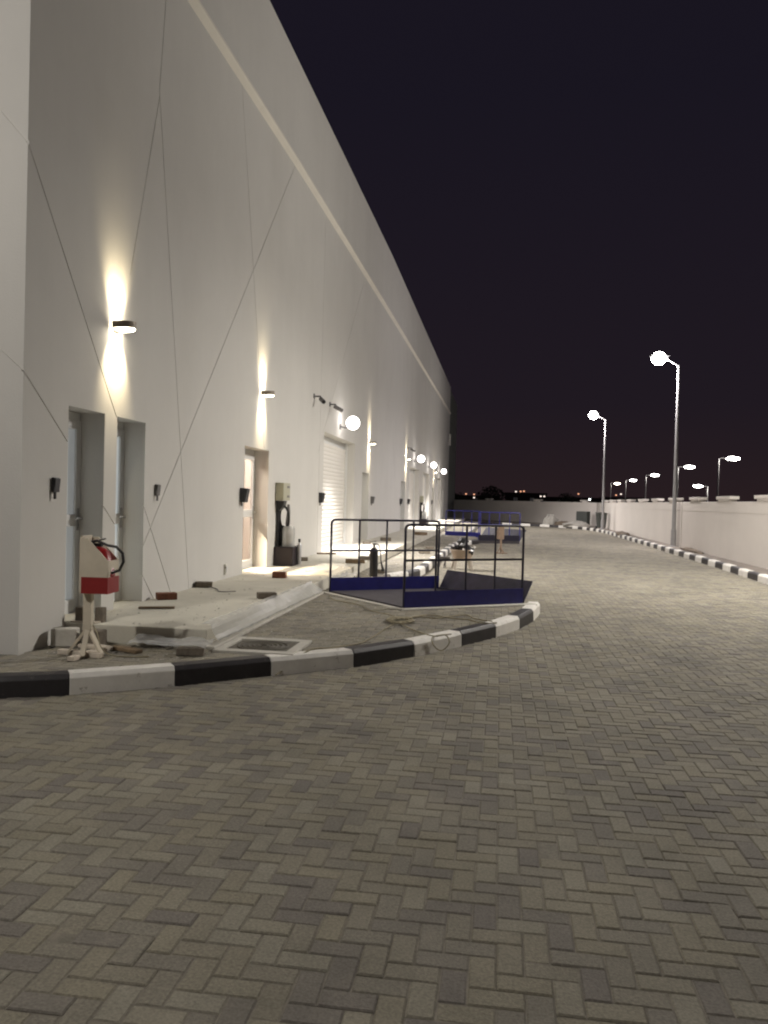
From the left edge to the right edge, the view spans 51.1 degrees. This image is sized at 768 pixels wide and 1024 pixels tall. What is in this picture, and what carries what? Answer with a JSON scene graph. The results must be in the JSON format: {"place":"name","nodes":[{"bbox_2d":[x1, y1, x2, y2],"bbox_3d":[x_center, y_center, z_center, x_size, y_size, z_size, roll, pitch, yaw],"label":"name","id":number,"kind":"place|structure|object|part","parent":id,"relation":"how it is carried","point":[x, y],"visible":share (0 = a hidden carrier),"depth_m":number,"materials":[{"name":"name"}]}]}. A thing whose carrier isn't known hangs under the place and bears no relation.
{"place":"outdoors","nodes":[
{"label":"outdoors","id":0,"kind":"place"},
{"bbox_2d":[0,594,522,672],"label":"island paving","id":1,"kind":"structure","parent":0,"point":[351,626],"depth_m":8.28,"materials":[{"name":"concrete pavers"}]},
{"bbox_2d":[51,627,79,646],"bbox_3d":[-2.811,1.101,7.087,0.220,0.160,0.120,1,1,-6],"label":"concrete block","id":2,"kind":"object","parent":1,"relation":"on","point":[64,636],"depth_m":7.03,"materials":[{"name":"white concrete"}]},
{"bbox_2d":[57,535,118,660],"bbox_3d":[-2.442,0.697,6.688,0.451,1.000,0.395,1,1,-30],"label":"fire point stand","id":3,"kind":"object","parent":1,"relation":"on","point":[95,566],"visible":0.99,"depth_m":6.59,"materials":[{"name":"red paint"}]},
{"bbox_2d":[91,538,124,576],"bbox_3d":[-2.279,0.400,6.665,0.341,0.362,0.172,2,1,8],"label":"fire extinguisher","id":4,"kind":"object","parent":3,"relation":"in","point":[105,552],"visible":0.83,"depth_m":6.62,"materials":[{"name":"red"}]},
{"bbox_2d":[81,628,106,644],"bbox_3d":[-2.565,1.112,7.112,0.190,0.150,0.120,2,1,17],"label":"concrete block","id":5,"kind":"object","parent":1,"relation":"on","point":[102,633],"depth_m":7.07,"materials":[{"name":"grey concrete"}]},
{"bbox_2d":[78,643,112,650],"bbox_3d":[-2.503,1.173,6.992,0.335,0.030,0.100,2,1,26],"label":"timber plank","id":6,"kind":"object","parent":1,"relation":"on","point":[105,648],"visible":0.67,"depth_m":6.95,"materials":[{"name":"beige wood"}]},
{"bbox_2d":[93,625,148,656],"bbox_3d":[-2.203,1.072,6.662,0.506,0.262,0.095,2,1,6],"label":"cable","id":7,"kind":"object","parent":1,"relation":"on","point":[111,654],"visible":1,"depth_m":6.65,"materials":[{"name":"rubber"}]},
{"bbox_2d":[113,645,142,653],"bbox_3d":[-2.221,1.181,6.916,0.327,0.030,0.080,2,1,32],"label":"timber plank","id":8,"kind":"object","parent":1,"relation":"on","point":[126,649],"visible":1,"depth_m":6.87,"materials":[{"name":"brown wood"}]},
{"bbox_2d":[176,646,204,655],"bbox_3d":[-1.639,1.179,6.818,0.233,0.068,0.104,1,1,-3],"label":"loose brick","id":9,"kind":"object","parent":1,"relation":"on","point":[188,651],"visible":1,"depth_m":6.77,"materials":[{"name":"brown brick"}]},
{"bbox_2d":[212,636,311,654],"bbox_3d":[-1.086,1.230,7.294,0.720,0.052,0.720,2,1,8],"label":"manhole","id":10,"kind":"object","parent":1,"relation":"on","point":[241,645],"visible":0.95,"depth_m":7.25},
{"bbox_2d":[0,601,539,698],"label":"front kerb","id":11,"kind":"structure","parent":1,"relation":"on","point":[77,681],"depth_m":6.62,"materials":[{"name":"white paint"}]},
{"bbox_2d":[275,596,496,675],"bbox_3d":[0.212,1.280,8.951,2.104,0.177,4.512,2,1,2],"label":"rope","id":12,"kind":"object","parent":1,"relation":"on","point":[394,618],"visible":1,"depth_m":8.96,"materials":[{"name":"fabric"}]},
{"bbox_2d":[321,591,536,610],"bbox_3d":[0.417,1.221,10.601,3.082,0.051,1.385,2,1,14],"label":"concrete strip","id":13,"kind":"object","parent":1,"relation":"on","point":[425,608],"visible":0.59,"depth_m":10.42,"materials":[{"name":"grey concrete"}]},
{"bbox_2d":[329,519,532,607],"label":"loading ramp","id":14,"kind":"structure","parent":1,"relation":"on","point":[457,588],"depth_m":11.20,"materials":[{"name":"blue metal"}]},
{"bbox_2d":[65,518,464,649],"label":"walkway","id":15,"kind":"structure","parent":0,"point":[238,612],"depth_m":9.07,"materials":[{"name":"concrete"}]},
{"bbox_2d":[70,620,100,623],"bbox_3d":[-2.749,1.011,7.425,0.262,0.012,0.120,2,1,15],"label":"timber plank","id":16,"kind":"object","parent":15,"relation":"on","point":[95,622],"visible":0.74,"depth_m":7.38,"materials":[{"name":"beige wood"}]},
{"bbox_2d":[75,606,82,620],"bbox_3d":[-2.813,0.947,7.458,0.085,0.139,0.072,2,1,2],"label":"loose brick","id":17,"kind":"object","parent":16,"relation":"on","point":[78,613],"visible":0.56,"depth_m":7.42,"materials":[{"name":"grey brick"}]},
{"bbox_2d":[94,607,105,622],"bbox_3d":[-2.632,0.952,7.463,0.083,0.141,0.076,2,1,14],"label":"loose brick","id":18,"kind":"object","parent":15,"relation":"on","point":[100,613],"visible":0.96,"depth_m":7.43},
{"bbox_2d":[138,606,174,608],"bbox_3d":[-2.383,1.002,8.423,0.364,0.020,0.070,1,1,-13],"label":"timber plank","id":19,"kind":"object","parent":15,"relation":"on","point":[156,607],"visible":1,"depth_m":8.40,"materials":[{"name":"brown wood"}]},
{"bbox_2d":[156,592,176,599],"bbox_3d":[-2.485,0.960,9.180,0.224,0.079,0.121,1,1,-26],"label":"loose brick","id":20,"kind":"object","parent":15,"relation":"on","point":[166,595],"visible":1,"depth_m":9.13,"materials":[{"name":"red brick"}]},
{"bbox_2d":[195,581,212,587],"bbox_3d":[-2.354,0.947,10.505,0.223,0.074,0.116,1,1,-9],"label":"loose brick","id":21,"kind":"object","parent":15,"relation":"on","point":[204,584],"visible":0.94,"depth_m":10.46,"materials":[{"name":"grey brick"}]},
{"bbox_2d":[46,538,442,659],"bbox_3d":[-0.097,1.007,17.768,2.575,0.174,22.745,2,1,8],"label":"rubble","id":22,"kind":"object","parent":15,"relation":"on","point":[253,601],"visible":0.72,"depth_m":8.93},
{"bbox_2d":[257,592,276,598],"bbox_3d":[-1.387,0.987,9.507,0.223,0.074,0.116,1,1,-20],"label":"loose brick","id":23,"kind":"object","parent":15,"relation":"on","point":[266,595],"visible":1,"depth_m":9.46,"materials":[{"name":"brick"}]},
{"bbox_2d":[272,571,286,577],"bbox_3d":[-1.556,0.935,11.976,0.206,0.093,0.114,2,1,5],"label":"loose brick","id":24,"kind":"object","parent":15,"relation":"on","point":[278,574],"visible":1,"depth_m":11.92,"materials":[{"name":"red brick"}]},
{"bbox_2d":[273,483,301,565],"bbox_3d":[-1.675,0.215,14.370,0.432,1.460,0.560,2,1,8],"label":"pump unit","id":25,"kind":"object","parent":15,"relation":"on","point":[288,553],"visible":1,"depth_m":14.22,"materials":[{"name":"beige paint"}]},
{"bbox_2d":[345,559,364,562],"bbox_3d":[-0.541,0.921,15.095,0.366,0.082,0.108,1,1,-3],"label":"loose brick","id":26,"kind":"object","parent":15,"relation":"on","point":[353,560],"visible":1,"depth_m":15.04,"materials":[{"name":"brick"}]},
{"bbox_2d":[360,556,369,559],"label":"loose brick","id":27,"kind":"object","parent":15,"relation":"on","point":[365,557],"visible":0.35,"depth_m":15.97,"materials":[{"name":"brick"}]},
{"bbox_2d":[380,537,390,540],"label":"loose brick","id":28,"kind":"object","parent":15,"relation":"on","point":[384,538],"visible":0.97,"depth_m":23.59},
{"bbox_2d":[415,532,426,534],"bbox_3d":[1.307,0.764,28.415,0.305,0.100,0.350,1,1,-33],"label":"timber plank","id":29,"kind":"object","parent":15,"relation":"on","point":[420,533],"visible":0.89,"depth_m":28.28,"materials":[{"name":"brown wood"}]},
{"bbox_2d":[419,496,428,523],"bbox_3d":[2.002,-0.064,39.844,0.432,1.460,0.560,2,1,8],"label":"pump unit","id":30,"kind":"object","parent":15,"relation":"on","point":[421,504],"visible":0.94,"depth_m":39.69,"materials":[{"name":"grey metal"}]},
{"bbox_2d":[0,526,767,1023],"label":"road","id":31,"kind":"structure","parent":0,"point":[554,810],"depth_m":3.68,"materials":[{"name":"grey brick"}]},
{"bbox_2d":[384,539,478,576],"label":"kerb","id":32,"kind":"structure","parent":31,"relation":"on","point":[423,568],"depth_m":17.34,"materials":[{"name":"white paint"}]},
{"bbox_2d":[445,510,525,543],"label":"loading ramp","id":33,"kind":"structure","parent":31,"relation":"on","point":[512,536],"depth_m":30.18,"materials":[{"name":"blue metal"}]},
{"bbox_2d":[496,527,507,553],"bbox_3d":[3.492,0.839,23.975,0.361,0.800,0.316,2,1,44],"label":"fire point stand","id":34,"kind":"object","parent":31,"relation":"on","point":[500,533],"visible":0.92,"depth_m":23.93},
{"bbox_2d":[493,522,767,583],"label":"boundary kerb","id":35,"kind":"structure","parent":31,"relation":"on","point":[750,574],"depth_m":23.89,"materials":[{"name":"white paint"}]},
{"bbox_2d":[323,521,479,603],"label":"kerbside paving","id":36,"kind":"structure","parent":0,"point":[398,558],"depth_m":20.26,"materials":[{"name":"concrete pavers"}]},
{"bbox_2d":[368,541,384,576],"bbox_3d":[-0.134,0.830,14.275,0.313,0.630,0.146,2,1,8],"label":"fire extinguisher","id":37,"kind":"object","parent":36,"relation":"on","point":[373,570],"visible":0.97,"depth_m":14.23,"materials":[{"name":"black metal"}]},
{"bbox_2d":[419,551,429,553],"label":"loose brick","id":38,"kind":"object","parent":36,"relation":"on","point":[424,552],"visible":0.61,"depth_m":20.70,"materials":[{"name":"beige brick"}]},
{"bbox_2d":[463,527,477,531],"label":"kerb","id":39,"kind":"structure","parent":36,"relation":"on","point":[474,529],"depth_m":40.98,"materials":[{"name":"white paint"}]},
{"bbox_2d":[437,556,449,567],"bbox_3d":[1.357,1.139,18.307,0.290,0.246,0.260,2,1,8],"label":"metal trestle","id":40,"kind":"object","parent":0,"point":[441,557],"visible":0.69,"depth_m":18.26,"materials":[{"name":"grey metal"}]},
{"bbox_2d":[451,561,472,569],"bbox_3d":[1.744,1.166,17.949,0.442,0.232,0.422,1,1,-3],"label":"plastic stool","id":41,"kind":"object","parent":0,"point":[469,563],"visible":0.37,"depth_m":17.77,"materials":[{"name":"beige plastic"}]},
{"bbox_2d":[450,537,475,558],"bbox_3d":[1.763,0.808,17.942,0.582,0.480,0.550,2,1,8],"label":"plastic tub","id":42,"kind":"object","parent":41,"relation":"on","point":[458,551],"visible":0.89,"depth_m":17.79,"materials":[{"name":"brown plastic"}]},
{"bbox_2d":[455,495,496,500],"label":"building","id":43,"kind":"structure","parent":0,"point":[470,497],"depth_m":308.28,"materials":[{"name":"grey"}]},
{"bbox_2d":[270,0,767,501],"label":"sky","id":44,"kind":"structure","parent":0,"point":[563,195],"materials":[{"name":"black"}]},
{"bbox_2d":[505,492,547,501],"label":"building","id":45,"kind":"structure","parent":0,"point":[510,496],"depth_m":315.25,"materials":[{"name":"grey"}]},
{"bbox_2d":[595,512,607,528],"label":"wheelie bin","id":46,"kind":"object","parent":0,"point":[598,518],"visible":0.78,"depth_m":47.62,"materials":[{"name":"grey plastic"}]},
{"bbox_2d":[465,519,767,574],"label":"verge","id":47,"kind":"structure","parent":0,"point":[753,568],"depth_m":24.14,"materials":[{"name":"white concrete"}]},
{"bbox_2d":[542,514,558,524],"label":"white sack","id":48,"kind":"object","parent":47,"relation":"on","point":[550,519],"visible":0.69,"depth_m":53.54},
{"bbox_2d":[554,521,567,524],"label":"dirt pile","id":49,"kind":"object","parent":47,"relation":"on","point":[559,523],"visible":0.41,"depth_m":53.24,"materials":[{"name":"brown soil"}]},
{"bbox_2d":[562,520,588,526],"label":"dirt pile","id":50,"kind":"object","parent":47,"relation":"on","point":[577,523],"visible":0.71,"depth_m":51.36,"materials":[{"name":"beige soil"}]},
{"bbox_2d":[576,511,589,525],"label":"utility cabinet","id":51,"kind":"object","parent":47,"relation":"on","point":[583,516],"visible":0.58,"depth_m":53.73,"materials":[{"name":"grey metal"}]},
{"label":"cabinet door","id":52,"kind":"part","parent":51,"relation":"part of","materials":[{"name":"grey metal"}]},
{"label":"cabinet door","id":53,"kind":"part","parent":51,"relation":"part of","materials":[{"name":"grey metal"}]},
{"bbox_2d":[587,411,605,529],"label":"street lamp","id":54,"kind":"object","parent":47,"relation":"on","point":[593,415],"visible":0.9,"depth_m":45.42,"materials":[{"name":"grey metal"}]},
{"bbox_2d":[616,531,629,535],"bbox_3d":[11.641,1.037,39.292,0.539,0.217,3.292,2,1,8],"label":"dirt pile","id":55,"kind":"object","parent":47,"relation":"on","point":[618,533],"visible":0.69,"depth_m":38.67,"materials":[{"name":"beige soil"}]},
{"bbox_2d":[649,352,679,546],"bbox_3d":[10.000,-2.246,28.744,1.190,6.935,0.500,2,1,8],"label":"street lamp","id":56,"kind":"object","parent":47,"relation":"on","point":[658,358],"visible":1,"depth_m":28.64,"materials":[{"name":"grey metal"}]},
{"bbox_2d":[680,547,703,553],"bbox_3d":[9.873,1.225,25.826,0.279,0.146,3.153,2,1,8],"label":"dirt pile","id":57,"kind":"object","parent":47,"relation":"on","point":[692,550],"visible":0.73,"depth_m":25.39,"materials":[{"name":"beige soil"}]},
{"bbox_2d":[600,497,654,502],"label":"building","id":58,"kind":"structure","parent":0,"point":[617,498],"depth_m":329.22,"materials":[{"name":"grey"}]},
{"label":"ground","id":59,"kind":"structure","parent":0,"visible":0},
{"bbox_2d":[0,0,456,654],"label":"warehouse","id":60,"kind":"structure","parent":59,"relation":"on","point":[180,186],"depth_m":9.90,"materials":[{"name":"paint"}]},
{"bbox_2d":[51,477,60,498],"bbox_3d":[-2.907,-0.210,7.127,0.040,0.190,0.100,2,1,8],"label":"control box","id":61,"kind":"object","parent":60,"relation":"attached to","point":[55,485],"visible":1,"depth_m":7.09,"materials":[{"name":"grey plastic"}]},
{"bbox_2d":[64,411,94,626],"bbox_3d":[-3.066,0.108,7.719,0.418,2.178,0.676,2,1,8],"label":"door","id":62,"kind":"structure","parent":60,"relation":"in","point":[73,518],"depth_m":7.96,"materials":[{"name":"white metal"}]},
{"bbox_2d":[112,320,135,332],"bbox_3d":[-2.625,-1.880,8.169,0.208,0.102,0.260,2,1,8],"label":"wall sconce","id":63,"kind":"object","parent":60,"relation":"attached to","point":[124,326],"depth_m":8.10,"materials":[{"name":"brown metal"}]},
{"bbox_2d":[113,421,141,609],"bbox_3d":[-2.933,0.098,8.644,0.418,2.178,0.666,2,1,8],"label":"door","id":64,"kind":"structure","parent":60,"relation":"in","point":[117,602],"depth_m":8.89,"materials":[{"name":"white metal"}]},
{"bbox_2d":[155,484,160,500],"bbox_3d":[-2.602,-0.224,9.245,0.040,0.190,0.100,2,1,8],"label":"control box","id":65,"kind":"object","parent":60,"relation":"attached to","point":[157,489],"visible":1,"depth_m":9.21,"materials":[{"name":"grey plastic"}]},
{"bbox_2d":[224,564,227,574],"bbox_3d":[-2.289,0.830,11.636,0.036,0.150,0.070,2,1,8],"label":"wall socket","id":66,"kind":"object","parent":60,"relation":"attached to","point":[225,568],"depth_m":11.60,"materials":[{"name":"white paint"}]},
{"bbox_2d":[240,488,249,505],"bbox_3d":[-2.125,-0.226,12.288,0.116,0.280,0.170,2,1,8],"label":"control box","id":67,"kind":"object","parent":60,"relation":"attached to","point":[244,494],"visible":1,"depth_m":12.21,"materials":[{"name":"grey plastic"}]},
{"bbox_2d":[242,449,265,573],"bbox_3d":[-2.290,0.049,13.098,0.418,2.178,1.306,2,1,8],"label":"door","id":68,"kind":"structure","parent":60,"relation":"in","point":[247,567],"depth_m":13.66,"materials":[{"name":"white metal"}]},
{"bbox_2d":[261,391,274,397],"bbox_3d":[-1.899,-1.935,13.197,0.208,0.102,0.260,2,1,8],"label":"wall sconce","id":69,"kind":"object","parent":60,"relation":"attached to","point":[268,393],"depth_m":13.12,"materials":[{"name":"brown metal"}]},
{"bbox_2d":[314,394,325,403],"bbox_3d":[-1.324,-2.361,16.808,0.309,0.224,0.179,2,1,33],"label":"security camera","id":70,"kind":"object","parent":60,"relation":"attached to","point":[322,400],"visible":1,"depth_m":16.79,"materials":[{"name":"grey plastic"}]},
{"bbox_2d":[319,493,325,504],"bbox_3d":[-1.356,-0.284,17.612,0.116,0.280,0.170,2,1,8],"label":"control box","id":71,"kind":"object","parent":60,"relation":"attached to","point":[321,497],"visible":1,"depth_m":17.53,"materials":[{"name":"grey plastic"}]},
{"bbox_2d":[329,402,342,411],"bbox_3d":[-1.089,-2.398,18.375,0.324,0.224,0.138,1,1,-5],"label":"security camera","id":72,"kind":"object","parent":60,"relation":"attached to","point":[338,408],"visible":1,"depth_m":18.35,"materials":[{"name":"grey plastic"}]},
{"bbox_2d":[339,416,359,429],"bbox_3d":[-0.832,-2.171,19.598,0.483,0.330,0.330,2,1,8],"label":"globe lamp","id":73,"kind":"object","parent":60,"relation":"attached to","point":[352,422],"visible":1,"depth_m":19.48,"materials":[{"name":"white glass"}]},
{"bbox_2d":[414,455,424,461],"bbox_3d":[1.612,-2.416,36.520,0.483,0.330,0.330,2,1,8],"label":"globe lamp","id":74,"kind":"object","parent":60,"relation":"attached to","point":[421,458],"visible":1,"depth_m":36.41,"materials":[{"name":"white glass"}]},
{"bbox_2d":[429,462,436,467],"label":"globe lamp","id":75,"kind":"object","parent":60,"relation":"attached to","point":[433,464],"visible":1,"depth_m":43.33,"materials":[{"name":"white glass"}]},
{"bbox_2d":[455,492,469,499],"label":"tree","id":76,"kind":"object","parent":59,"relation":"on","point":[457,496],"visible":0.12,"depth_m":109.45,"materials":[{"name":"plant"}]},
{"bbox_2d":[477,486,505,500],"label":"tree","id":77,"kind":"object","parent":59,"relation":"on","point":[493,494],"visible":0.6,"depth_m":88.81,"materials":[{"name":"plant"}]},
{"bbox_2d":[453,498,597,525],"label":"boundary wall","id":78,"kind":"structure","parent":59,"relation":"on","point":[537,511],"depth_m":61.02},
{"bbox_2d":[553,493,577,501],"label":"tree","id":79,"kind":"object","parent":59,"relation":"on","point":[566,496],"visible":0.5,"depth_m":117.03,"materials":[{"name":"plant"}]},
{"bbox_2d":[547,497,606,502],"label":"building","id":80,"kind":"structure","parent":59,"relation":"on","point":[593,500],"depth_m":321.88,"materials":[{"name":"grey"}]},
{"bbox_2d":[625,479,636,502],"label":"road lamp","id":81,"kind":"object","parent":59,"relation":"on","point":[625,487],"visible":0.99,"depth_m":196.46,"materials":[{"name":"grey metal"}]},
{"bbox_2d":[645,474,658,498],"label":"road lamp","id":82,"kind":"object","parent":59,"relation":"on","point":[645,482],"visible":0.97,"depth_m":161.05,"materials":[{"name":"grey metal"}]},
{"bbox_2d":[597,495,767,568],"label":"boundary wall","id":83,"kind":"structure","parent":59,"relation":"on","point":[729,527],"depth_m":24.87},
{"bbox_2d":[677,465,694,497],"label":"road lamp","id":84,"kind":"object","parent":59,"relation":"on","point":[689,466],"visible":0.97,"depth_m":125.59,"materials":[{"name":"grey"}]},
{"bbox_2d":[717,457,739,501],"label":"road lamp","id":85,"kind":"object","parent":59,"relation":"on","point":[732,458],"visible":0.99,"depth_m":101.86,"materials":[{"name":"grey"}]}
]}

